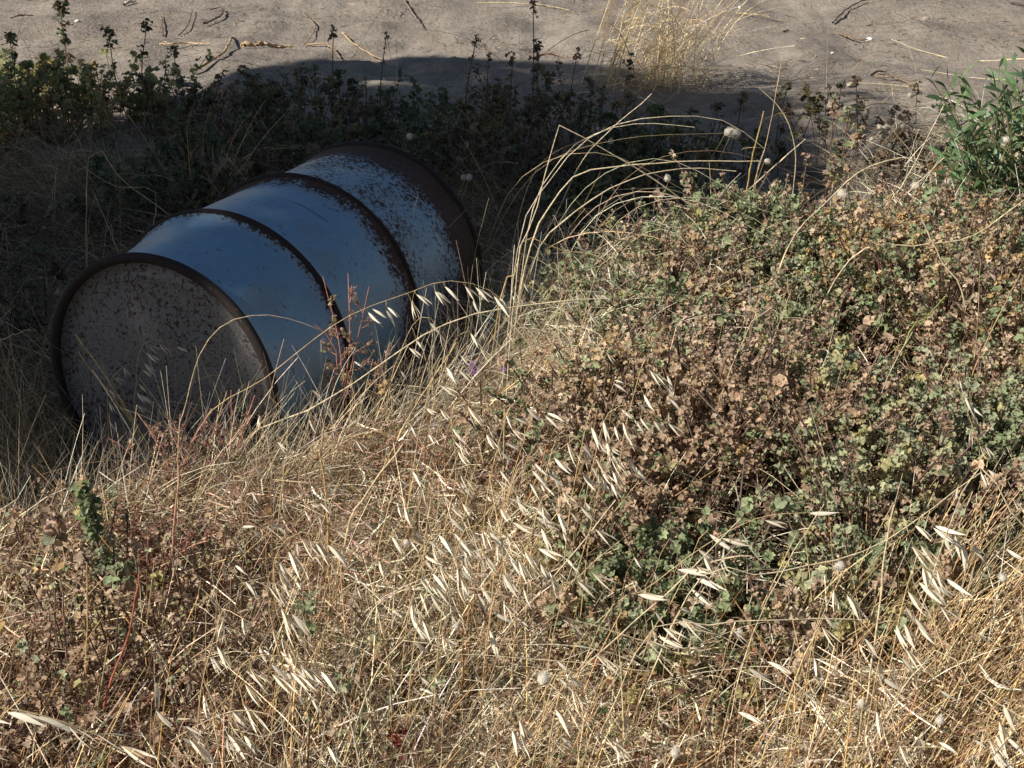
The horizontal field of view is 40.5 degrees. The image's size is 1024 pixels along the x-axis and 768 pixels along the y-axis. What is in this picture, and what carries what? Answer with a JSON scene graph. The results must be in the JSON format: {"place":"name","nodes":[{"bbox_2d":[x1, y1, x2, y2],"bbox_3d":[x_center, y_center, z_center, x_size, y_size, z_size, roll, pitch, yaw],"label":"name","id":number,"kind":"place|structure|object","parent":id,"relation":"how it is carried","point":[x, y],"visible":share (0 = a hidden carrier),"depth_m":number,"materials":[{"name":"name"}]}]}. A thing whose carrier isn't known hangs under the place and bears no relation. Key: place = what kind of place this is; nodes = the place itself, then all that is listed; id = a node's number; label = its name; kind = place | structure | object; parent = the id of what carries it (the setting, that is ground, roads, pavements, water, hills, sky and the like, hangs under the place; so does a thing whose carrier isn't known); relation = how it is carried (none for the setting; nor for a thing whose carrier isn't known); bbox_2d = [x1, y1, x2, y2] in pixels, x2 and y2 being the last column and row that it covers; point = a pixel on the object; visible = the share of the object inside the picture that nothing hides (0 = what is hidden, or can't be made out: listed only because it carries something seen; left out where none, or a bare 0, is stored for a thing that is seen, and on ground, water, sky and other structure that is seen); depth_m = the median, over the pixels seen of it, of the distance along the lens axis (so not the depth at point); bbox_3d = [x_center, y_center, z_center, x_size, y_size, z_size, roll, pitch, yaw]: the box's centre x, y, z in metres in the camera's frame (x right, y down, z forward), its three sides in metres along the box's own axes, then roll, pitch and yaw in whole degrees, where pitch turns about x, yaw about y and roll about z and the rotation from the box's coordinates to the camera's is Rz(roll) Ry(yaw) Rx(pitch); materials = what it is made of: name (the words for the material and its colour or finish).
{"place":"outdoors","nodes":[
{"label":"outdoors","id":0,"kind":"place"},
{"bbox_2d":[0,78,638,656],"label":"shaded grass","id":1,"kind":"structure","parent":0,"point":[68,174],"depth_m":4.43,"materials":[{"name":"plant"}]},
{"bbox_2d":[0,0,1023,767],"bbox_3d":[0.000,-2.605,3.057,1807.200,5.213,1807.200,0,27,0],"label":"ground","id":2,"kind":"structure","parent":0,"point":[444,20],"depth_m":6.73,"materials":[{"name":"soil"}]},
{"bbox_2d":[1,31,24,133],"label":"geranium shoot","id":3,"kind":"object","parent":2,"relation":"on","point":[10,36],"visible":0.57,"depth_m":5.39,"materials":[{"name":"green plant"}]},
{"bbox_2d":[0,322,87,511],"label":"grass clump","id":4,"kind":"object","parent":2,"relation":"on","point":[30,462],"visible":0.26,"depth_m":2.95,"materials":[{"name":"plant"}]},
{"bbox_2d":[33,502,81,671],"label":"geranium shoot","id":5,"kind":"object","parent":2,"relation":"on","point":[48,531],"visible":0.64,"depth_m":2.07,"materials":[{"name":"brown plant"}]},
{"bbox_2d":[51,0,77,85],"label":"geranium shoot","id":6,"kind":"object","parent":2,"relation":"on","point":[59,7],"visible":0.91,"depth_m":5.93,"materials":[{"name":"green plant"}]},
{"bbox_2d":[0,707,158,767],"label":"wild oat stalk","id":7,"kind":"object","parent":2,"relation":"on","point":[35,719],"visible":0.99,"depth_m":1.70,"materials":[{"name":"plant"}]},
{"bbox_2d":[69,479,115,609],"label":"geranium shoot","id":8,"kind":"object","parent":2,"relation":"on","point":[91,525],"visible":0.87,"depth_m":2.21,"materials":[{"name":"green plant"}]},
{"bbox_2d":[0,47,213,177],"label":"geranium clump","id":9,"kind":"object","parent":2,"relation":"on","point":[45,68],"visible":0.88,"depth_m":5.27,"materials":[{"name":"green plant"}]},
{"bbox_2d":[100,574,139,754],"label":"weed stalk","id":10,"kind":"object","parent":2,"relation":"on","point":[114,671],"visible":0.81,"depth_m":1.92,"materials":[{"name":"plant"}]},
{"bbox_2d":[103,561,144,693],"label":"geranium shoot","id":11,"kind":"object","parent":2,"relation":"on","point":[130,585],"visible":0.59,"depth_m":2.06,"materials":[{"name":"green plant"}]},
{"bbox_2d":[133,339,186,478],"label":"wild oat stalk","id":12,"kind":"object","parent":2,"relation":"on","point":[142,397],"visible":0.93,"depth_m":2.65,"materials":[{"name":"plant"}]},
{"bbox_2d":[101,493,220,625],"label":"red weed","id":13,"kind":"object","parent":2,"relation":"on","point":[162,533],"visible":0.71,"depth_m":2.24,"materials":[{"name":"plant"}]},
{"bbox_2d":[109,408,251,520],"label":"red weed","id":14,"kind":"object","parent":2,"relation":"on","point":[206,443],"visible":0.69,"depth_m":2.44,"materials":[{"name":"plant"}]},
{"bbox_2d":[111,97,293,210],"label":"grass clump","id":15,"kind":"object","parent":2,"relation":"on","point":[233,169],"visible":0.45,"depth_m":4.39,"materials":[{"name":"plant"}]},
{"bbox_2d":[196,599,251,765],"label":"wild oat stalk","id":16,"kind":"object","parent":2,"relation":"on","point":[222,657],"visible":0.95,"depth_m":1.85,"materials":[{"name":"plant"}]},
{"bbox_2d":[206,395,254,532],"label":"red weed","id":17,"kind":"object","parent":2,"relation":"on","point":[219,438],"visible":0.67,"depth_m":2.46,"materials":[{"name":"plant"}]},
{"bbox_2d":[0,270,468,556],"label":"long grass","id":18,"kind":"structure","parent":2,"relation":"on","point":[6,445],"depth_m":2.84,"materials":[{"name":"plant"}]},
{"bbox_2d":[50,141,482,498],"bbox_3d":[-0.515,-0.153,3.088,0.599,0.599,0.884,11,25,21],"label":"oil drum","id":19,"kind":"object","parent":2,"relation":"on","point":[281,244],"visible":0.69,"depth_m":2.79,"materials":[{"name":"blue paint"}]},
{"bbox_2d":[228,654,347,766],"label":"wild oat stalk","id":20,"kind":"object","parent":2,"relation":"on","point":[312,675],"visible":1,"depth_m":1.77,"materials":[{"name":"plant"}]},
{"bbox_2d":[268,567,308,732],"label":"wild oat stalk","id":21,"kind":"object","parent":2,"relation":"on","point":[291,624],"visible":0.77,"depth_m":1.93,"materials":[{"name":"plant"}]},
{"bbox_2d":[0,456,592,767],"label":"geranium patch","id":22,"kind":"object","parent":2,"relation":"on","point":[76,550],"visible":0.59,"depth_m":2.08,"materials":[{"name":"brown plant"}]},
{"bbox_2d":[294,591,318,723],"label":"geranium shoot","id":23,"kind":"object","parent":2,"relation":"on","point":[309,606],"visible":0.52,"depth_m":2.02,"materials":[{"name":"green plant"}]},
{"bbox_2d":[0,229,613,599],"bbox_3d":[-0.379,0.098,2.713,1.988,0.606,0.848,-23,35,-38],"label":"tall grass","id":24,"kind":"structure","parent":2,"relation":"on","point":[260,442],"depth_m":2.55,"materials":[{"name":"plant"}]},
{"bbox_2d":[273,532,351,747],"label":"wild oat stalk","id":25,"kind":"object","parent":2,"relation":"on","point":[294,562],"visible":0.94,"depth_m":1.91,"materials":[{"name":"plant"}]},
{"bbox_2d":[0,200,649,631],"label":"thin grass","id":26,"kind":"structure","parent":2,"relation":"on","point":[390,412],"depth_m":2.63,"materials":[{"name":"plant"}]},
{"bbox_2d":[301,273,382,461],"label":"red weed","id":27,"kind":"object","parent":2,"relation":"on","point":[344,375],"visible":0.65,"depth_m":2.67,"materials":[{"name":"plant"}]},
{"bbox_2d":[180,281,517,482],"bbox_3d":[-0.323,0.082,2.518,0.673,0.542,0.060,-5,27,-9],"label":"wild oat stalk","id":28,"kind":"object","parent":2,"relation":"on","point":[502,304],"visible":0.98,"depth_m":2.44,"materials":[{"name":"plant"}]},
{"bbox_2d":[327,444,402,622],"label":"straw stalk","id":29,"kind":"object","parent":2,"relation":"on","point":[357,506],"visible":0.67,"depth_m":2.21,"materials":[{"name":"plant"}]},
{"bbox_2d":[356,346,394,447],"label":"red weed","id":30,"kind":"object","parent":2,"relation":"on","point":[375,372],"visible":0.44,"depth_m":2.72,"materials":[{"name":"plant"}]},
{"bbox_2d":[309,455,461,584],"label":"straw stalk","id":31,"kind":"object","parent":2,"relation":"on","point":[358,499],"visible":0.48,"depth_m":2.24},
{"bbox_2d":[368,467,439,658],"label":"wild oat stalk","id":32,"kind":"object","parent":2,"relation":"on","point":[407,516],"visible":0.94,"depth_m":2.08,"materials":[{"name":"plant"}]},
{"bbox_2d":[377,317,448,506],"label":"wild oat stalk","id":33,"kind":"object","parent":2,"relation":"on","point":[420,344],"visible":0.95,"depth_m":2.53,"materials":[{"name":"plant"}]},
{"bbox_2d":[227,298,606,472],"bbox_3d":[-0.219,0.108,2.635,0.796,0.540,0.007,-4,27,-7],"label":"straw stalk","id":34,"kind":"object","parent":2,"relation":"on","point":[405,347],"visible":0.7,"depth_m":2.56,"materials":[{"name":"plant"}]},
{"bbox_2d":[395,529,485,759],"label":"wild oat stalk","id":35,"kind":"object","parent":2,"relation":"on","point":[440,582],"visible":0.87,"depth_m":1.95,"materials":[{"name":"plant"}]},
{"bbox_2d":[404,553,481,752],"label":"wild oat stalk","id":36,"kind":"object","parent":2,"relation":"on","point":[425,625],"visible":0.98,"depth_m":1.89,"materials":[{"name":"plant"}]},
{"bbox_2d":[408,354,481,536],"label":"wild oat stalk","id":37,"kind":"object","parent":2,"relation":"on","point":[453,376],"visible":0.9,"depth_m":2.40,"materials":[{"name":"plant"}]},
{"bbox_2d":[421,330,493,505],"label":"wild oat stalk","id":38,"kind":"object","parent":2,"relation":"on","point":[476,341],"visible":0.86,"depth_m":2.51,"materials":[{"name":"plant"}]},
{"bbox_2d":[432,399,507,665],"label":"wild oat stalk","id":39,"kind":"object","parent":2,"relation":"on","point":[473,414],"visible":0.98,"depth_m":2.14,"materials":[{"name":"plant"}]},
{"bbox_2d":[430,524,526,766],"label":"wild oat stalk","id":40,"kind":"object","parent":2,"relation":"on","point":[466,561],"visible":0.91,"depth_m":1.92,"materials":[{"name":"plant"}]},
{"bbox_2d":[0,0,984,354],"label":"loose stems","id":41,"kind":"object","parent":2,"relation":"on","point":[470,138],"visible":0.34,"depth_m":5.20,"materials":[{"name":"plant"}]},
{"bbox_2d":[341,640,647,767],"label":"straw stalk","id":42,"kind":"object","parent":2,"relation":"on","point":[457,654],"visible":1,"depth_m":1.75,"materials":[{"name":"plant"}]},
{"bbox_2d":[464,487,557,722],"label":"wild oat stalk","id":43,"kind":"object","parent":2,"relation":"on","point":[522,507],"visible":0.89,"depth_m":2.01,"materials":[{"name":"plant"}]},
{"bbox_2d":[483,705,539,767],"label":"wild oat stalk","id":44,"kind":"object","parent":2,"relation":"on","point":[515,738],"visible":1,"depth_m":1.72,"materials":[{"name":"plant"}]},
{"bbox_2d":[0,388,1023,767],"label":"dead leaves","id":45,"kind":"object","parent":2,"relation":"on","point":[600,710],"visible":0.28,"depth_m":1.99,"materials":[{"name":"brown plant"}]},
{"bbox_2d":[0,61,1023,376],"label":"geranium cover","id":46,"kind":"object","parent":2,"relation":"on","point":[276,123],"visible":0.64,"depth_m":4.77,"materials":[{"name":"green plant"}]},
{"bbox_2d":[0,0,1023,203],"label":"straw bits","id":47,"kind":"object","parent":2,"relation":"on","point":[553,52],"visible":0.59,"depth_m":7.07,"materials":[{"name":"plant"}]},
{"bbox_2d":[476,540,573,761],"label":"wild oat stalk","id":48,"kind":"object","parent":2,"relation":"on","point":[511,586],"visible":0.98,"depth_m":1.86,"materials":[{"name":"plant"}]},
{"bbox_2d":[478,398,573,582],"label":"wild oat stalk","id":49,"kind":"object","parent":2,"relation":"on","point":[512,445],"visible":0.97,"depth_m":2.26,"materials":[{"name":"plant"}]},
{"bbox_2d":[484,455,574,698],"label":"wild oat stalk","id":50,"kind":"object","parent":2,"relation":"on","point":[534,489],"visible":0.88,"depth_m":2.06,"materials":[{"name":"plant"}]},
{"bbox_2d":[530,38,544,159],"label":"geranium shoot","id":51,"kind":"object","parent":2,"relation":"on","point":[536,48],"visible":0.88,"depth_m":5.08,"materials":[{"name":"green plant"}]},
{"bbox_2d":[506,491,572,742],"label":"wild oat stalk","id":52,"kind":"object","parent":2,"relation":"on","point":[563,525],"visible":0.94,"depth_m":1.97,"materials":[{"name":"plant"}]},
{"bbox_2d":[177,315,903,637],"bbox_3d":[0.098,0.154,2.292,1.352,0.550,0.223,0,27,0],"label":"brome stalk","id":53,"kind":"object","parent":2,"relation":"on","point":[342,569],"visible":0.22,"depth_m":2.33,"materials":[{"name":"plant"}]},
{"bbox_2d":[532,670,582,767],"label":"wild oat stalk","id":54,"kind":"object","parent":2,"relation":"on","point":[563,720],"visible":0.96,"depth_m":1.78,"materials":[{"name":"plant"}]},
{"bbox_2d":[315,173,810,541],"bbox_3d":[0.152,-0.081,3.150,1.056,0.521,1.772,12,29,23],"label":"corner straw","id":55,"kind":"object","parent":2,"relation":"on","point":[551,332],"visible":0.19,"depth_m":3.04,"materials":[{"name":"plant"}]},
{"bbox_2d":[518,434,623,706],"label":"wild oat stalk","id":56,"kind":"object","parent":2,"relation":"on","point":[564,466],"visible":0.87,"depth_m":2.07,"materials":[{"name":"plant"}]},
{"bbox_2d":[537,555,620,767],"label":"wild oat stalk","id":57,"kind":"object","parent":2,"relation":"on","point":[584,586],"visible":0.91,"depth_m":1.88,"materials":[{"name":"plant"}]},
{"bbox_2d":[149,209,1023,767],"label":"oat husks","id":58,"kind":"object","parent":2,"relation":"on","point":[903,753],"visible":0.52,"depth_m":2.09},
{"bbox_2d":[546,641,628,767],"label":"wild oat stalk","id":59,"kind":"object","parent":2,"relation":"on","point":[568,742],"visible":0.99,"depth_m":1.80,"materials":[{"name":"plant"}]},
{"bbox_2d":[407,587,774,699],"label":"straw stalk","id":60,"kind":"object","parent":2,"relation":"on","point":[591,624],"visible":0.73,"depth_m":2.02,"materials":[{"name":"plant"}]},
{"bbox_2d":[557,408,628,647],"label":"wild oat stalk","id":61,"kind":"object","parent":2,"relation":"on","point":[617,479],"visible":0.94,"depth_m":2.09,"materials":[{"name":"plant"}]},
{"bbox_2d":[504,125,693,410],"bbox_3d":[0.155,-0.137,2.678,0.381,0.745,0.022,-5,27,-10],"label":"straw stalk","id":62,"kind":"object","parent":2,"relation":"on","point":[533,218],"visible":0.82,"depth_m":2.58,"materials":[{"name":"plant"}]},
{"bbox_2d":[575,258,639,358],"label":"wild oat stalk","id":63,"kind":"object","parent":2,"relation":"on","point":[611,283],"visible":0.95,"depth_m":2.79,"materials":[{"name":"plant"}]},
{"bbox_2d":[581,719,640,767],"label":"wild oat stalk","id":64,"kind":"object","parent":2,"relation":"on","point":[618,746],"visible":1,"depth_m":1.72,"materials":[{"name":"plant"}]},
{"bbox_2d":[576,435,654,660],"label":"wild oat stalk","id":65,"kind":"object","parent":2,"relation":"on","point":[634,468],"visible":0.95,"depth_m":2.11,"materials":[{"name":"plant"}]},
{"bbox_2d":[505,518,740,765],"bbox_3d":[0.134,0.411,1.933,0.368,0.460,0.010,-8,28,-16],"label":"straw stalk","id":66,"kind":"object","parent":2,"relation":"on","point":[533,723],"visible":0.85,"depth_m":1.90,"materials":[{"name":"plant"}]},
{"bbox_2d":[517,168,735,329],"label":"straw stalk","id":67,"kind":"object","parent":2,"relation":"on","point":[563,221],"visible":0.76,"depth_m":3.06,"materials":[{"name":"plant"}]},
{"bbox_2d":[499,116,763,419],"bbox_3d":[0.224,-0.174,2.773,0.537,0.726,0.021,-6,27,-12],"label":"straw stalk","id":68,"kind":"object","parent":2,"relation":"on","point":[549,181],"visible":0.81,"depth_m":2.65,"materials":[{"name":"plant"}]},
{"bbox_2d":[578,405,687,552],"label":"wild oat stalk","id":69,"kind":"object","parent":2,"relation":"on","point":[657,425],"visible":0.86,"depth_m":2.21,"materials":[{"name":"plant"}]},
{"bbox_2d":[512,160,758,347],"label":"straw stalk","id":70,"kind":"object","parent":2,"relation":"on","point":[539,222],"visible":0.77,"depth_m":3.05,"materials":[{"name":"plant"}]},
{"bbox_2d":[439,133,834,385],"bbox_3d":[0.433,-0.358,3.632,1.049,0.600,0.954,10,28,18],"label":"grass clump","id":71,"kind":"object","parent":2,"relation":"on","point":[601,211],"visible":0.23,"depth_m":3.47,"materials":[{"name":"plant"}]},
{"bbox_2d":[615,353,681,499],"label":"wild oat stalk","id":72,"kind":"object","parent":2,"relation":"on","point":[661,381],"visible":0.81,"depth_m":2.26,"materials":[{"name":"plant"}]},
{"bbox_2d":[280,149,1023,767],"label":"geranium mat","id":73,"kind":"object","parent":2,"relation":"on","point":[772,393],"visible":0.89,"depth_m":2.50,"materials":[{"name":"green plant"}]},
{"bbox_2d":[518,0,836,109],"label":"grass clump","id":74,"kind":"object","parent":2,"relation":"on","point":[675,53],"visible":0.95,"depth_m":6.00,"materials":[{"name":"plant"}]},
{"bbox_2d":[612,530,743,765],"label":"wild oat stalk","id":75,"kind":"object","parent":2,"relation":"on","point":[699,597],"visible":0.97,"depth_m":1.91,"materials":[{"name":"plant"}]},
{"bbox_2d":[550,512,839,754],"bbox_3d":[0.247,0.400,1.960,0.441,0.457,0.036,-6,27,-11],"label":"wild oat stalk","id":76,"kind":"object","parent":2,"relation":"on","point":[734,541],"visible":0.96,"depth_m":1.90,"materials":[{"name":"plant"}]},
{"bbox_2d":[389,179,1023,405],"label":"edge straw","id":77,"kind":"object","parent":2,"relation":"on","point":[588,275],"visible":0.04,"depth_m":3.27,"materials":[{"name":"plant"}]},
{"bbox_2d":[438,185,1001,666],"bbox_3d":[0.836,-0.041,2.975,2.080,0.398,2.054,0,27,0],"label":"mat straw","id":78,"kind":"object","parent":2,"relation":"on","point":[692,429],"visible":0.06,"depth_m":2.49,"materials":[{"name":"plant"}]},
{"bbox_2d":[588,618,893,767],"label":"straw stalk","id":79,"kind":"object","parent":2,"relation":"on","point":[705,625],"visible":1,"depth_m":1.77,"materials":[{"name":"plant"}]},
{"bbox_2d":[716,652,794,767],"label":"wild oat stalk","id":80,"kind":"object","parent":2,"relation":"on","point":[758,674],"visible":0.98,"depth_m":1.79,"materials":[{"name":"plant"}]},
{"bbox_2d":[759,629,817,767],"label":"straw stalk","id":81,"kind":"object","parent":2,"relation":"on","point":[783,717],"visible":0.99,"depth_m":1.79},
{"bbox_2d":[564,47,1023,264],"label":"pale straw","id":82,"kind":"object","parent":2,"relation":"on","point":[932,179],"visible":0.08,"depth_m":5.04,"materials":[{"name":"plant"}]},
{"bbox_2d":[615,472,981,766],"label":"straw stalk","id":83,"kind":"object","parent":2,"relation":"on","point":[771,573],"visible":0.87,"depth_m":1.93,"materials":[{"name":"plant"}]},
{"bbox_2d":[818,93,840,210],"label":"geranium shoot","id":84,"kind":"object","parent":2,"relation":"on","point":[834,101],"visible":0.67,"depth_m":4.28,"materials":[{"name":"brown plant"}]},
{"bbox_2d":[791,573,871,767],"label":"wild oat stalk","id":85,"kind":"object","parent":2,"relation":"on","point":[854,605],"visible":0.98,"depth_m":1.76,"materials":[{"name":"plant"}]},
{"bbox_2d":[832,104,856,217],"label":"geranium shoot","id":86,"kind":"object","parent":2,"relation":"on","point":[840,120],"visible":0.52,"depth_m":4.36,"materials":[{"name":"brown plant"}]},
{"bbox_2d":[832,125,866,214],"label":"geranium shoot","id":87,"kind":"object","parent":2,"relation":"on","point":[858,136],"visible":0.63,"depth_m":4.13,"materials":[{"name":"brown plant"}]},
{"bbox_2d":[726,462,1023,767],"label":"reed straw","id":88,"kind":"object","parent":2,"relation":"on","point":[998,638],"visible":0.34,"depth_m":2.01,"materials":[{"name":"plant"}]},
{"bbox_2d":[861,505,894,766],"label":"straw stalk","id":89,"kind":"object","parent":2,"relation":"on","point":[875,637],"visible":0.8,"depth_m":1.83,"materials":[{"name":"plant"}]},
{"bbox_2d":[859,603,938,767],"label":"wild oat stalk","id":90,"kind":"object","parent":2,"relation":"on","point":[902,638],"visible":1,"depth_m":1.68,"materials":[{"name":"plant"}]},
{"bbox_2d":[819,200,1023,308],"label":"straw stalk","id":91,"kind":"object","parent":2,"relation":"on","point":[862,250],"visible":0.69,"depth_m":3.07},
{"bbox_2d":[876,555,980,749],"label":"wild oat stalk","id":92,"kind":"object","parent":2,"relation":"on","point":[915,602],"visible":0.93,"depth_m":1.77,"materials":[{"name":"plant"}]},
{"bbox_2d":[858,650,1023,767],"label":"straw stalk","id":93,"kind":"object","parent":2,"relation":"on","point":[913,674],"visible":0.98,"depth_m":1.64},
{"bbox_2d":[905,516,988,761],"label":"wild oat stalk","id":94,"kind":"object","parent":2,"relation":"on","point":[964,555],"visible":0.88,"depth_m":1.83,"materials":[{"name":"plant"}]},
{"bbox_2d":[880,467,1023,766],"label":"straw stalk","id":95,"kind":"object","parent":2,"relation":"on","point":[1009,509],"visible":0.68,"depth_m":1.74,"materials":[{"name":"plant"}]},
{"bbox_2d":[916,39,1023,210],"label":"green shrub","id":96,"kind":"object","parent":2,"relation":"on","point":[981,173],"visible":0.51,"depth_m":4.24,"materials":[{"name":"green plant"}]},
{"bbox_2d":[953,369,992,565],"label":"wild oat stalk","id":97,"kind":"object","parent":2,"relation":"on","point":[974,418],"visible":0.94,"depth_m":2.17,"materials":[{"name":"plant"}]},
{"bbox_2d":[951,721,1023,767],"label":"wild oat stalk","id":98,"kind":"object","parent":2,"relation":"on","point":[1003,762],"visible":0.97,"depth_m":1.61,"materials":[{"name":"plant"}]},
{"bbox_2d":[977,688,1023,767],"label":"wild oat stalk","id":99,"kind":"object","parent":2,"relation":"on","point":[1010,719],"visible":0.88,"depth_m":1.66,"materials":[{"name":"plant"}]},
{"bbox_2d":[0,254,1023,767],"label":"dry grass","id":100,"kind":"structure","parent":0,"point":[462,731],"depth_m":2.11,"materials":[{"name":"plant"}]},
{"bbox_2d":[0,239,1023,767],"bbox_3d":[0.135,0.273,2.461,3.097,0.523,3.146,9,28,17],"label":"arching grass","id":101,"kind":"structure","parent":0,"point":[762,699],"depth_m":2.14,"materials":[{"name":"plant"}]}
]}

